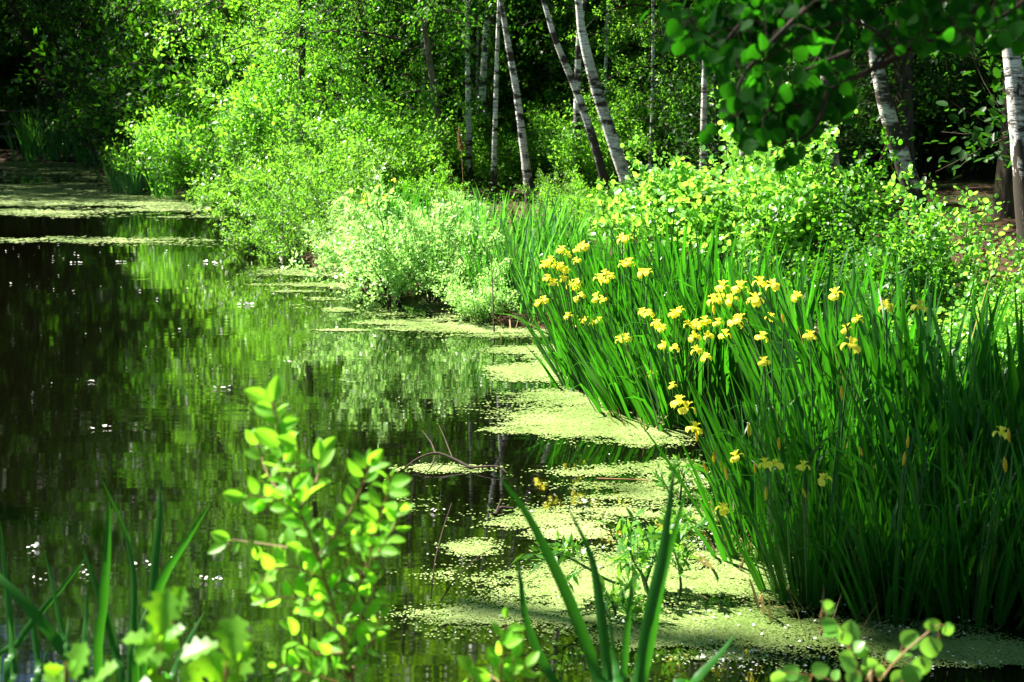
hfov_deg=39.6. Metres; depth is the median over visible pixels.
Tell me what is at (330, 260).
willow shrub
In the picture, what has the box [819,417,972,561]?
iris clump
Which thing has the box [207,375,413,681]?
buckthorn sapling
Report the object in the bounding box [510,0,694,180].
birch tree
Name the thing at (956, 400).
iris clump
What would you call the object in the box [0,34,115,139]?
understorey shrub
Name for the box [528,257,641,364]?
iris clump
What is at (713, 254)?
iris clump
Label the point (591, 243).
sedge tuft
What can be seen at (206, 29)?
alder tree
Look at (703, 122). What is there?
birch tree
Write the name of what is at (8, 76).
understorey shrub
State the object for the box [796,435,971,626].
iris clump
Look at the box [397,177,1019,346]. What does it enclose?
leaf litter
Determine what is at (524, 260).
sedge tuft
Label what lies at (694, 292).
iris clump
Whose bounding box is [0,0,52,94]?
alder tree
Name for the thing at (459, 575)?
dry stalk
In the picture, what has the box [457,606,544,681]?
willow sprig
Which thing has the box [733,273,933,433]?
iris clump
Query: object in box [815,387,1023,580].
iris clump
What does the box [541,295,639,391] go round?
iris clump
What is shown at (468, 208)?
sedge tuft
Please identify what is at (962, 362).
aspen shrub
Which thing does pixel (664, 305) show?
iris clump
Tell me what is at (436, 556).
dry stalk
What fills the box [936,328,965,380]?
aspen shrub
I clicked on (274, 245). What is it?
willow shrub
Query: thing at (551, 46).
birch tree
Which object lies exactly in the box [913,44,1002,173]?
understorey shrub
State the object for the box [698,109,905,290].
aspen shrub
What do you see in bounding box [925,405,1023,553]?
iris clump
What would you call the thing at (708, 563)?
dead tuft
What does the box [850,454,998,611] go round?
iris clump
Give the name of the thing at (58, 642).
cattail plant
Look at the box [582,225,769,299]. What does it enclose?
iris clump
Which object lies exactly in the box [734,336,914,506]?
iris clump
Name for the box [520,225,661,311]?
iris clump
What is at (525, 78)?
understorey shrub
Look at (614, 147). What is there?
birch tree
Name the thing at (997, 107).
understorey shrub
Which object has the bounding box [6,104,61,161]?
reed clump
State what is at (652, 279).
iris clump
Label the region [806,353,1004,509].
iris clump
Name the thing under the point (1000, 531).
iris clump
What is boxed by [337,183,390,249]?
iris clump
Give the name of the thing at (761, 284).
iris clump
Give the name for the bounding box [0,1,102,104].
alder tree
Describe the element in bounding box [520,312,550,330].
dead tuft
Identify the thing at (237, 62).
tree
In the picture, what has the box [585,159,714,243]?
willow shrub
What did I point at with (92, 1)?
alder tree
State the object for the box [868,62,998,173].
understorey shrub
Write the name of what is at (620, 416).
dead tuft
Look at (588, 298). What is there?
iris clump
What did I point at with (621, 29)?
birch tree
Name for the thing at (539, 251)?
sedge tuft
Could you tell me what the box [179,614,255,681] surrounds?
oak seedling
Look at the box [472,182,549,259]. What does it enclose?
sedge tuft
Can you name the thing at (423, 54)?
birch tree
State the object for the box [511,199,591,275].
sedge tuft
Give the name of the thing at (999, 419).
iris clump
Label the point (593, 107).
understorey shrub
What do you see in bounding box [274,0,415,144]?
dark tree
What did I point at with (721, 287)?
iris clump
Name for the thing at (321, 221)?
willow shrub
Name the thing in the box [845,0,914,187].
forest tree
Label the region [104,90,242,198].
willow shrub
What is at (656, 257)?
iris clump
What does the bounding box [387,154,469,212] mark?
willow shrub
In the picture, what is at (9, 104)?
understorey shrub
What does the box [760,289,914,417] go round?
iris clump
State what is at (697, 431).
iris clump
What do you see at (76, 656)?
oak seedling
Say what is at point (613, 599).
marsh herb
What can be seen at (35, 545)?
floating petals
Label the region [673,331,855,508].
iris clump
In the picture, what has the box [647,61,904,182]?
understorey shrub
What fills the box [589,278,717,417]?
iris clump
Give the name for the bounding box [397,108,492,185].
willow shrub
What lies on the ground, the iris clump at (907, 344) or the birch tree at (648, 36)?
the birch tree at (648, 36)
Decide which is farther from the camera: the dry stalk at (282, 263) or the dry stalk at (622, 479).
the dry stalk at (282, 263)
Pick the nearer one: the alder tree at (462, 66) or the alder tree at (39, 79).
the alder tree at (462, 66)
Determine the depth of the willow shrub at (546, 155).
26.03 m
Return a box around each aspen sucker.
[770,662,903,681]
[819,600,878,681]
[870,618,953,681]
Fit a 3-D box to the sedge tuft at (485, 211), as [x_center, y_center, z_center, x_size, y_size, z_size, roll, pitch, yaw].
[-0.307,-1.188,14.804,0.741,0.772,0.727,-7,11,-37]
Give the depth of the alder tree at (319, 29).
27.95 m
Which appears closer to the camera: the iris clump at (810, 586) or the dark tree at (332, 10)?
the iris clump at (810, 586)
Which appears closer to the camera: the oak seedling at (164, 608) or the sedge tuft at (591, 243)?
the oak seedling at (164, 608)
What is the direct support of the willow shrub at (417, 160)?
on the ground
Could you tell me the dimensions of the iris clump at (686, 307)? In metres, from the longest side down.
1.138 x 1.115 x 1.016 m
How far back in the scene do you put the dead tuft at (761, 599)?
5.20 m
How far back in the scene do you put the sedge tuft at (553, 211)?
13.98 m
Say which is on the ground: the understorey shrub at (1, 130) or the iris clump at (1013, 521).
the understorey shrub at (1, 130)
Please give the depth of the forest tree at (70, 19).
61.86 m
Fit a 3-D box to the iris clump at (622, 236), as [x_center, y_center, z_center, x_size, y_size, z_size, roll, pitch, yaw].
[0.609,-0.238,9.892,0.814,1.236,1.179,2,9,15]
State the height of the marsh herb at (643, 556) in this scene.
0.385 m
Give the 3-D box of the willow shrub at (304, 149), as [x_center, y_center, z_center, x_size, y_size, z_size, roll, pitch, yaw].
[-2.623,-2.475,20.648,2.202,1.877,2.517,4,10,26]
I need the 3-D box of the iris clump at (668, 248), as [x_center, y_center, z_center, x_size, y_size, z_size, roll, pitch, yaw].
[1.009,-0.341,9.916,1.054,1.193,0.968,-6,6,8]
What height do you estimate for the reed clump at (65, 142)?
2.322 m
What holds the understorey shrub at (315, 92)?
on the ground
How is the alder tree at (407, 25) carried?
on the ground
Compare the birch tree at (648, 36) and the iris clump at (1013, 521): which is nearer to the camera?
the iris clump at (1013, 521)
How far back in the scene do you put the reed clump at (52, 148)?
54.11 m
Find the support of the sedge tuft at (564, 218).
on the ground
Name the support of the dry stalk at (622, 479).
on the water
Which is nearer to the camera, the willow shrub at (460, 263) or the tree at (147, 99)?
the willow shrub at (460, 263)
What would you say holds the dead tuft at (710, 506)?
in the water
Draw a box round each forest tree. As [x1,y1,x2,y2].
[0,0,53,57]
[10,0,100,143]
[384,0,507,168]
[484,0,609,175]
[506,0,675,83]
[637,0,761,170]
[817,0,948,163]
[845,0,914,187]
[880,0,949,167]
[982,54,1002,169]
[991,0,1022,218]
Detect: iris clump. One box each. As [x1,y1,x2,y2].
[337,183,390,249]
[350,174,407,216]
[353,187,415,231]
[362,174,421,230]
[363,178,434,247]
[388,186,446,222]
[495,241,599,373]
[508,242,626,331]
[513,245,615,389]
[516,226,660,334]
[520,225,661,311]
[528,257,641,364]
[534,224,653,343]
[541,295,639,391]
[549,257,678,376]
[550,224,661,307]
[553,269,659,411]
[564,251,688,333]
[564,268,669,418]
[570,298,689,412]
[575,255,688,362]
[576,203,728,308]
[578,238,676,306]
[579,234,697,315]
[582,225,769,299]
[588,237,706,346]
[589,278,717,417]
[595,306,744,430]
[596,264,717,343]
[614,254,740,352]
[616,261,755,428]
[621,220,785,336]
[623,253,765,350]
[633,356,801,526]
[634,239,804,406]
[637,241,847,424]
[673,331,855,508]
[676,312,838,478]
[676,429,806,565]
[680,233,841,425]
[690,398,860,540]
[710,239,908,435]
[713,330,883,512]
[715,430,926,571]
[715,437,876,607]
[717,237,920,422]
[718,341,918,484]
[733,267,946,441]
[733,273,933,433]
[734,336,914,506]
[739,269,1021,465]
[753,386,907,588]
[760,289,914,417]
[767,314,949,498]
[780,416,980,588]
[784,470,935,610]
[787,252,1015,435]
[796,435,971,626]
[803,277,1019,470]
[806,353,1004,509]
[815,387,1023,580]
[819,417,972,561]
[826,376,1022,530]
[830,243,1020,453]
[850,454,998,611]
[861,298,1023,507]
[871,437,1023,616]
[888,425,1023,630]
[894,281,1023,482]
[897,347,1023,510]
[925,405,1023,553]
[962,399,1021,509]
[974,431,1023,607]
[978,428,1023,599]
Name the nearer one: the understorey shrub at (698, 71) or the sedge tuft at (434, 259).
the sedge tuft at (434, 259)
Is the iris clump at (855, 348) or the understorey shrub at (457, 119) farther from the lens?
the understorey shrub at (457, 119)
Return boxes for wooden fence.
[0,110,62,137]
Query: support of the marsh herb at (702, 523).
in the water
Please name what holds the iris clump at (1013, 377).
in the water
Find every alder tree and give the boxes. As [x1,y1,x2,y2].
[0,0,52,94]
[0,0,60,144]
[0,0,100,150]
[0,0,103,76]
[0,0,110,166]
[0,0,118,150]
[0,0,273,95]
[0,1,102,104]
[1,0,145,96]
[11,0,139,107]
[16,0,146,129]
[17,0,147,87]
[29,0,257,117]
[31,0,171,109]
[73,1,243,134]
[91,0,265,116]
[98,0,295,118]
[99,0,297,97]
[138,0,371,82]
[148,0,492,140]
[153,0,425,177]
[159,0,403,184]
[183,0,426,79]
[207,0,492,130]
[212,0,466,147]
[241,0,476,140]
[270,0,506,140]
[273,0,499,104]
[387,0,515,119]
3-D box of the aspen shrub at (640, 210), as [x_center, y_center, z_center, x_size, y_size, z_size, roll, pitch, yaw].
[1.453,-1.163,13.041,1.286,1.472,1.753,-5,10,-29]
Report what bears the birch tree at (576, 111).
on the ground
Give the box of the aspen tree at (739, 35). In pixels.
[639,0,1023,171]
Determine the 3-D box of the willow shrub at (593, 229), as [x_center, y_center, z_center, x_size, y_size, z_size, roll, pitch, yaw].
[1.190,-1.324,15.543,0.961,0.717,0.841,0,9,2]
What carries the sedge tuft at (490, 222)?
on the ground
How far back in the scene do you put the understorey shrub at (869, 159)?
31.66 m
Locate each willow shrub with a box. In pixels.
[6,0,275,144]
[30,68,146,166]
[35,63,215,185]
[57,61,138,177]
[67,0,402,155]
[97,123,200,192]
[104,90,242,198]
[137,105,260,200]
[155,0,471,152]
[167,45,408,197]
[182,125,331,241]
[194,128,366,246]
[210,107,307,197]
[221,181,330,263]
[230,105,407,222]
[270,158,403,248]
[273,159,456,308]
[293,86,466,201]
[301,198,399,267]
[310,212,431,296]
[333,100,459,197]
[348,186,506,302]
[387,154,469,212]
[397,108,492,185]
[430,187,488,223]
[430,258,524,322]
[446,112,533,185]
[456,53,587,145]
[465,121,560,188]
[487,100,594,187]
[514,166,590,219]
[527,92,656,194]
[533,79,696,187]
[539,161,628,235]
[577,191,636,244]
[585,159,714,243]
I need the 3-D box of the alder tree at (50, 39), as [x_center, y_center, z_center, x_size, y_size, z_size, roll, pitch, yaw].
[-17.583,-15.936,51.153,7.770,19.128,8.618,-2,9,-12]
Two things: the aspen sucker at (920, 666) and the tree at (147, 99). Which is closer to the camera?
the aspen sucker at (920, 666)
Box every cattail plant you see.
[0,522,88,681]
[79,480,209,681]
[135,609,204,681]
[496,464,686,681]
[673,635,734,681]
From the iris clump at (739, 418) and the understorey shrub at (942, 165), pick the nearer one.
the iris clump at (739, 418)
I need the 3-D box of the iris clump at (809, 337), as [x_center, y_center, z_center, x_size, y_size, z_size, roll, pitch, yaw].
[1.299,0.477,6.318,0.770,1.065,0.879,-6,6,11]
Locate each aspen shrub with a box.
[578,80,905,285]
[585,133,772,276]
[586,79,827,264]
[686,209,860,337]
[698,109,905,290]
[701,127,917,304]
[762,193,919,316]
[828,194,995,349]
[846,162,1023,335]
[861,235,1023,376]
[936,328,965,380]
[938,283,1023,373]
[945,325,1007,379]
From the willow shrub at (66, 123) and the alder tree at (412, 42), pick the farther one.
the willow shrub at (66, 123)
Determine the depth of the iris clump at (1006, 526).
5.30 m
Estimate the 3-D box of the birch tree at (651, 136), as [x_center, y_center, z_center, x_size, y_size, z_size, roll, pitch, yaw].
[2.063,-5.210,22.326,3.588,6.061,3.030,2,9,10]
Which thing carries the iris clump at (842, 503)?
in the water
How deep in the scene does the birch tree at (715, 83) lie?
20.69 m
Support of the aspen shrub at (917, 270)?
on the ground
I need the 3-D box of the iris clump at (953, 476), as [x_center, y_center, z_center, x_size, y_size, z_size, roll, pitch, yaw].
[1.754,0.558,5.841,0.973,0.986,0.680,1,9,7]
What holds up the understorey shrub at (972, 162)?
on the ground
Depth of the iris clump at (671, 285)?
9.14 m
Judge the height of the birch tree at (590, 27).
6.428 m
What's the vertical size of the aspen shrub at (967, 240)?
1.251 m
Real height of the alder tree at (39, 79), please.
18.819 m
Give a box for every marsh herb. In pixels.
[512,503,699,598]
[590,573,664,624]
[651,454,707,500]
[658,498,719,547]
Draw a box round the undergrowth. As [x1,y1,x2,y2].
[199,161,1010,338]
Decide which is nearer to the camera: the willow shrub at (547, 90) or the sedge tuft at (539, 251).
the sedge tuft at (539, 251)
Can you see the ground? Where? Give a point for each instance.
(986, 184)
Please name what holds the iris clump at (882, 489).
on the ground
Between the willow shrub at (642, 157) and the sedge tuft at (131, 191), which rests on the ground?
the willow shrub at (642, 157)
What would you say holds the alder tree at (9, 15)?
on the ground
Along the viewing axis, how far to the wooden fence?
57.68 m
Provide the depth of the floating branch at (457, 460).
7.34 m
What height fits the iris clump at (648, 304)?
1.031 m
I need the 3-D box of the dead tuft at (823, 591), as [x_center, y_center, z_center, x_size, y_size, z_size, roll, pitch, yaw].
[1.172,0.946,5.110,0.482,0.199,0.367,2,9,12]
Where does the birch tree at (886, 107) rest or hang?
on the ground
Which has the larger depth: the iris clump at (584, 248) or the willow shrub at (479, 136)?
the willow shrub at (479, 136)
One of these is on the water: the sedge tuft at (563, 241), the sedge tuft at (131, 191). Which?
the sedge tuft at (131, 191)
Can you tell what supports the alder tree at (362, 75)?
on the ground
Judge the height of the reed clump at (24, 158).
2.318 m
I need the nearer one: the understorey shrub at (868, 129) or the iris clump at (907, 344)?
the iris clump at (907, 344)
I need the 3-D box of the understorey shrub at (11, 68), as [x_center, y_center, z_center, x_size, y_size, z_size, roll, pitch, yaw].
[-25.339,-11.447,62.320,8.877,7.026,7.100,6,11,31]
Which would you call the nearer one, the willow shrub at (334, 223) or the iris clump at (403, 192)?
the willow shrub at (334, 223)
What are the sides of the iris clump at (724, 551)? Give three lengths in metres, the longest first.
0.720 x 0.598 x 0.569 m
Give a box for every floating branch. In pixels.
[404,426,507,475]
[493,498,513,516]
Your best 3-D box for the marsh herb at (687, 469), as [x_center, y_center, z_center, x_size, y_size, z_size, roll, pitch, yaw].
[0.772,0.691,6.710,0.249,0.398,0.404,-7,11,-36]
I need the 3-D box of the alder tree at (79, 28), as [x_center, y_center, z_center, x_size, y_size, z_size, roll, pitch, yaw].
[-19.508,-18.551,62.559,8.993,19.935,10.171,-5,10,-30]
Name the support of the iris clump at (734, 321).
on the water
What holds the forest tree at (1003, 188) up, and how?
on the ground
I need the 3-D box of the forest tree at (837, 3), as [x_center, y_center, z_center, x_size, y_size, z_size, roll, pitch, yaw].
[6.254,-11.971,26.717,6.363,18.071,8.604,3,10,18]
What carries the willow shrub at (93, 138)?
on the ground
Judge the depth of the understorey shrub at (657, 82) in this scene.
34.76 m
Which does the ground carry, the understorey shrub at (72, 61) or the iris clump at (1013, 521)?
the understorey shrub at (72, 61)
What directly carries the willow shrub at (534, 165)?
on the ground
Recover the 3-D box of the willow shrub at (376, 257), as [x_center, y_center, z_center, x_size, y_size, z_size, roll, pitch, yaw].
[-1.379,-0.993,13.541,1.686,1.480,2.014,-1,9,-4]
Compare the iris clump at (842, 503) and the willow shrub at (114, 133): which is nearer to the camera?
the iris clump at (842, 503)
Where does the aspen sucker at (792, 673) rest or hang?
on the ground
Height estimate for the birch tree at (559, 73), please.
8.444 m
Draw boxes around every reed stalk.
[457,127,464,199]
[510,202,516,224]
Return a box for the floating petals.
[5,241,1001,669]
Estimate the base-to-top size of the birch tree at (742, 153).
14.527 m
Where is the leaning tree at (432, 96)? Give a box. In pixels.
[257,0,549,194]
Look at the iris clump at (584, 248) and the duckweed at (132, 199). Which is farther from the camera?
the duckweed at (132, 199)
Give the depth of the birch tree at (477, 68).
30.32 m
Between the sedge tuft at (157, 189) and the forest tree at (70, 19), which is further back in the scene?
the forest tree at (70, 19)
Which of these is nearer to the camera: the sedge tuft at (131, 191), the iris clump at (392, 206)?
the iris clump at (392, 206)
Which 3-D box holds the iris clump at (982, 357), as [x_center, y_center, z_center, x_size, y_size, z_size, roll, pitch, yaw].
[1.845,0.277,6.263,0.924,1.138,1.006,-6,4,-35]
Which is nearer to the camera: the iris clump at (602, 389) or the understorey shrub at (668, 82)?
the iris clump at (602, 389)
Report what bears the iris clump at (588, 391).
on the ground
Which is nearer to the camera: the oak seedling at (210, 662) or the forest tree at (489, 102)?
the oak seedling at (210, 662)
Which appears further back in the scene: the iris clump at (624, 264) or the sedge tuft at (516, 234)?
the sedge tuft at (516, 234)
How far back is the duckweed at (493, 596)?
5.51 m
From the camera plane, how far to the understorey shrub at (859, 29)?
32.96 m
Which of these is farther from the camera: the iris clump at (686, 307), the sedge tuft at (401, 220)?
the sedge tuft at (401, 220)
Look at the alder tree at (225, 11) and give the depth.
33.26 m
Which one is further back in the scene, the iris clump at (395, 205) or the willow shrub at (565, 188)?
the willow shrub at (565, 188)
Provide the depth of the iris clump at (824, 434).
6.38 m
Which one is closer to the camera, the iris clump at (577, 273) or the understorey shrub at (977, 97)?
the iris clump at (577, 273)
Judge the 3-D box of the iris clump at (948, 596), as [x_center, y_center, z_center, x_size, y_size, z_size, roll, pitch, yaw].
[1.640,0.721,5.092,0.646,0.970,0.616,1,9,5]
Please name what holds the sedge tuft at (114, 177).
on the water
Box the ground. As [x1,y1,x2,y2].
[0,138,1023,434]
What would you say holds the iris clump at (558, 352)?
on the ground
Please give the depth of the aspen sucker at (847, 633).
2.04 m
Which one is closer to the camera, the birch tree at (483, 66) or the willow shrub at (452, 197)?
the willow shrub at (452, 197)
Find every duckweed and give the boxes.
[0,161,245,246]
[219,235,1023,668]
[227,264,952,680]
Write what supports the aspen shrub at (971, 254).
on the ground
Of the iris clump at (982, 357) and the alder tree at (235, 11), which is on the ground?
the alder tree at (235, 11)
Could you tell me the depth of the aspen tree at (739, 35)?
2.46 m
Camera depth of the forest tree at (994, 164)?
32.01 m
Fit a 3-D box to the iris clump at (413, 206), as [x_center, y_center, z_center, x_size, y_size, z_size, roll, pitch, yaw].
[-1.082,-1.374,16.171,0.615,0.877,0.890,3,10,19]
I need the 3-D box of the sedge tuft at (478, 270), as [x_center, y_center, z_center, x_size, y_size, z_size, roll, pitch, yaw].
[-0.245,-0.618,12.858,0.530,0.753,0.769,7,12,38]
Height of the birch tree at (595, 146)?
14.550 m
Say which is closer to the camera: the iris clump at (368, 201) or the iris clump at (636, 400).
the iris clump at (636, 400)
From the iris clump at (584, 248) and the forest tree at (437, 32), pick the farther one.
the forest tree at (437, 32)
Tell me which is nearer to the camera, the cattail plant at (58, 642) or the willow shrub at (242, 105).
the cattail plant at (58, 642)
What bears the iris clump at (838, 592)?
in the water
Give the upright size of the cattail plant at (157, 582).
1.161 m
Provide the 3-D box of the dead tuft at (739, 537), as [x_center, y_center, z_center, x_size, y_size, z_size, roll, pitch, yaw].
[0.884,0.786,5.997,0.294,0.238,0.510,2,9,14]
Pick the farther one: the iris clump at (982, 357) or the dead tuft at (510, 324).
the dead tuft at (510, 324)
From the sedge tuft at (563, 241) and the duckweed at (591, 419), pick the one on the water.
the duckweed at (591, 419)
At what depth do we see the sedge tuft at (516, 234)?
13.44 m
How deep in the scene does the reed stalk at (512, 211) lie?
15.97 m
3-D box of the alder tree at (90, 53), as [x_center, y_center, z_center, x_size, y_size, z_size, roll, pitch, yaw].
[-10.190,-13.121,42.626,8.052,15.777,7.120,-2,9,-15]
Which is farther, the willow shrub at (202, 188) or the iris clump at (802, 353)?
the willow shrub at (202, 188)
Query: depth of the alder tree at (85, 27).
54.95 m
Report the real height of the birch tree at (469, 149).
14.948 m
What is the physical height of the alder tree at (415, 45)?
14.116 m
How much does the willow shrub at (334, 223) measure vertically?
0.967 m
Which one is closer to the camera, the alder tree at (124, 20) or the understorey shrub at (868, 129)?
the understorey shrub at (868, 129)
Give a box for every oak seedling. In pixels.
[42,642,117,681]
[122,586,188,681]
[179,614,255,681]
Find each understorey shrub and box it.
[0,4,116,132]
[0,13,29,125]
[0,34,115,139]
[0,53,58,144]
[0,68,120,143]
[0,76,77,148]
[0,103,20,147]
[19,17,149,95]
[211,7,436,140]
[368,32,524,171]
[389,61,462,127]
[391,0,587,85]
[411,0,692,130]
[439,37,564,136]
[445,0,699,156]
[502,44,656,125]
[565,12,697,162]
[591,38,817,183]
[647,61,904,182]
[649,31,918,177]
[663,0,959,186]
[671,0,999,165]
[708,48,931,179]
[833,2,1002,181]
[837,68,941,170]
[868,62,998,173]
[878,129,932,162]
[885,2,1023,201]
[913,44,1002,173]
[923,116,980,167]
[940,57,1002,180]
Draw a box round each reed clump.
[0,104,45,161]
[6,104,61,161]
[30,102,69,161]
[42,107,75,161]
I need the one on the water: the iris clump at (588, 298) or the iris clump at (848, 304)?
the iris clump at (848, 304)
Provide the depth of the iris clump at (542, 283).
10.34 m
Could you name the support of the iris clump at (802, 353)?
on the ground
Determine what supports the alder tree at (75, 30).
on the ground
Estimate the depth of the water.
7.62 m
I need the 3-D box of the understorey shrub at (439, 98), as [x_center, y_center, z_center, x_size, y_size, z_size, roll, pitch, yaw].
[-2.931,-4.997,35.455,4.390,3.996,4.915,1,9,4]
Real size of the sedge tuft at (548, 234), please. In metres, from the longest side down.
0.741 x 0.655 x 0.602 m
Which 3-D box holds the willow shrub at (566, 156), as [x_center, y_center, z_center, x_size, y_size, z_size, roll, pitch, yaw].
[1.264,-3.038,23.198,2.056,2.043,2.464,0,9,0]
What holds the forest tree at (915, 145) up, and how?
on the ground
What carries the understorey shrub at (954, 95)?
on the ground
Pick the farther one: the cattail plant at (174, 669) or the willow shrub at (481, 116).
the willow shrub at (481, 116)
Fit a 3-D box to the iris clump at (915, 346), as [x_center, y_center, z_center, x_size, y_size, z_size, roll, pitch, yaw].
[1.852,0.173,6.658,0.888,1.149,0.967,6,11,31]
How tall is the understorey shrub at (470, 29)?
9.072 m
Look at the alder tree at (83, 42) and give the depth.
45.26 m
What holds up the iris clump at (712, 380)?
on the ground
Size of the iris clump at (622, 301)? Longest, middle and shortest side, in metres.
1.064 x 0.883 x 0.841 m
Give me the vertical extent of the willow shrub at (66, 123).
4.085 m
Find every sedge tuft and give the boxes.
[99,150,138,192]
[113,152,150,194]
[137,154,177,198]
[379,193,444,260]
[403,206,476,254]
[404,210,474,295]
[413,191,492,264]
[427,200,511,284]
[429,187,489,228]
[451,204,531,286]
[452,232,521,306]
[455,192,516,251]
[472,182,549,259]
[472,207,578,313]
[479,216,554,295]
[488,185,570,264]
[492,232,589,324]
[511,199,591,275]
[524,212,591,275]
[536,190,596,243]
[543,224,604,290]
[556,199,635,268]
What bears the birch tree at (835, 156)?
on the ground
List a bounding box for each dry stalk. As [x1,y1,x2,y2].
[281,201,283,265]
[430,503,451,598]
[440,548,491,600]
[491,259,494,331]
[596,478,652,481]
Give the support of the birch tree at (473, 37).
on the ground
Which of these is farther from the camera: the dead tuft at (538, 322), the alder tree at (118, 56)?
the alder tree at (118, 56)
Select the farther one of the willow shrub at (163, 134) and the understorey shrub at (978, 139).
the willow shrub at (163, 134)
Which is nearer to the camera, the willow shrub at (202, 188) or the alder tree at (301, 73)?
the willow shrub at (202, 188)
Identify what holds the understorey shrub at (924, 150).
on the ground
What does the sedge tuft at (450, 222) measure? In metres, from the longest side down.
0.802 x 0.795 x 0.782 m
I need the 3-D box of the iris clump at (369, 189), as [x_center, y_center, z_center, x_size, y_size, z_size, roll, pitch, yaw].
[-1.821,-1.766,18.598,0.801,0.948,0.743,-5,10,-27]
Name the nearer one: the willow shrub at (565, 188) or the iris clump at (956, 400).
the iris clump at (956, 400)
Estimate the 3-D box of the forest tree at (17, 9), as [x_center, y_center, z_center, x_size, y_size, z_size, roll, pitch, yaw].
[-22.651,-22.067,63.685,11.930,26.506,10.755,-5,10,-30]
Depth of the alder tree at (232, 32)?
29.74 m
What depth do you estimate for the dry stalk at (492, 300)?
11.91 m
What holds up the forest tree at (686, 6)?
on the ground
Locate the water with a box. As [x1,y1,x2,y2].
[0,161,1023,681]
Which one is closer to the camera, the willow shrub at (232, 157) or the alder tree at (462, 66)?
the willow shrub at (232, 157)
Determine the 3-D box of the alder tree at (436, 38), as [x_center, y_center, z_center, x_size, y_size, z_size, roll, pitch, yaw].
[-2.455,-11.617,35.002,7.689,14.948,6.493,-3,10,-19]
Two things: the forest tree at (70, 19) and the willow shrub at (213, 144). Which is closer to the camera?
the willow shrub at (213, 144)
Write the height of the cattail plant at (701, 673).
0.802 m
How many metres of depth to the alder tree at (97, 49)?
40.35 m
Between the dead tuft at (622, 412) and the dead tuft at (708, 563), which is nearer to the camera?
the dead tuft at (708, 563)
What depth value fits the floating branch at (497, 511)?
6.46 m
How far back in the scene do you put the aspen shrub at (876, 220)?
10.37 m
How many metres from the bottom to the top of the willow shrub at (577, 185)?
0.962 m
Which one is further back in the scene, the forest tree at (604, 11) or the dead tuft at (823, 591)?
the forest tree at (604, 11)
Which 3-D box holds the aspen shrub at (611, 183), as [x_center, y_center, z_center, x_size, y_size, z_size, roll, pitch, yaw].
[1.889,-1.588,13.820,2.308,1.891,2.375,0,9,2]
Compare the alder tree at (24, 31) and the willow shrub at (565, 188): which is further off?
the alder tree at (24, 31)
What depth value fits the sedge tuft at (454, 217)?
14.07 m
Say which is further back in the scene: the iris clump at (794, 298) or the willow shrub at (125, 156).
the willow shrub at (125, 156)
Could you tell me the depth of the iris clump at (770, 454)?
6.07 m
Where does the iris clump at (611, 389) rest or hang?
on the ground
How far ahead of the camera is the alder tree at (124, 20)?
40.01 m
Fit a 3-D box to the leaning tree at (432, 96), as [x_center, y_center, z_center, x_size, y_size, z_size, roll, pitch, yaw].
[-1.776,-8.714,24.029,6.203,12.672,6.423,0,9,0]
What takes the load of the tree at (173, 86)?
on the ground
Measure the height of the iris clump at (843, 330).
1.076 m
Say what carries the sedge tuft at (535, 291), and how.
on the ground
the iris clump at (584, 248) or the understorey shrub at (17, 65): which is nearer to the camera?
the iris clump at (584, 248)
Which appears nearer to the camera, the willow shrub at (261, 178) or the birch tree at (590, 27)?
the willow shrub at (261, 178)
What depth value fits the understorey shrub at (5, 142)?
63.40 m
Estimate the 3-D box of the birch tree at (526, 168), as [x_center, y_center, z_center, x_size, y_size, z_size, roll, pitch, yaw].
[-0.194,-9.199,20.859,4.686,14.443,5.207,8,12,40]
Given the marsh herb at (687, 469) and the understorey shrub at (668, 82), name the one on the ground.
the understorey shrub at (668, 82)
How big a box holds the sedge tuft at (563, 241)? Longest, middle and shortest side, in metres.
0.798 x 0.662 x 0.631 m
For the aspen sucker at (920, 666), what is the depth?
2.02 m
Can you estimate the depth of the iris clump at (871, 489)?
5.50 m
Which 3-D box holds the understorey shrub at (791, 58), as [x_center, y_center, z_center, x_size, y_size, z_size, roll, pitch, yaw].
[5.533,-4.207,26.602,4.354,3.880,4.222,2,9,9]
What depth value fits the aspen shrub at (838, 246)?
9.77 m
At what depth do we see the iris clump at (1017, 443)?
5.64 m
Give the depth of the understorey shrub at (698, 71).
28.76 m
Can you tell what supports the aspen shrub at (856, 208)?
on the ground
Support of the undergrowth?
on the ground
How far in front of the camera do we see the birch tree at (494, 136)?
23.67 m
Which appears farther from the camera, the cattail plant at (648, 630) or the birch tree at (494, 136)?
the birch tree at (494, 136)
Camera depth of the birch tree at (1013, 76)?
10.82 m
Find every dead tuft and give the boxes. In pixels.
[463,308,501,324]
[495,316,532,330]
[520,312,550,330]
[597,395,657,421]
[600,405,673,431]
[663,478,718,520]
[684,505,751,555]
[684,522,756,569]
[701,554,801,619]
[771,579,895,635]
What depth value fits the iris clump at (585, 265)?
10.09 m
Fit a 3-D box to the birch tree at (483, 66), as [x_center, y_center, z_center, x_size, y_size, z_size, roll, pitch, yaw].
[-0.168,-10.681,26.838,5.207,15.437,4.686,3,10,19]
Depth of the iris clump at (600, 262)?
10.49 m
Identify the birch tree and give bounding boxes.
[389,0,589,121]
[397,0,562,143]
[420,27,427,179]
[451,0,629,171]
[465,0,474,187]
[474,0,489,182]
[489,0,499,200]
[498,0,536,203]
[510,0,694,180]
[517,0,673,114]
[541,0,614,203]
[541,0,738,180]
[571,0,586,198]
[575,0,637,193]
[587,0,700,164]
[699,10,707,174]
[710,2,719,180]
[739,5,747,157]
[819,57,839,195]
[862,20,957,273]
[1002,17,1023,286]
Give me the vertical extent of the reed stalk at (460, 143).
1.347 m

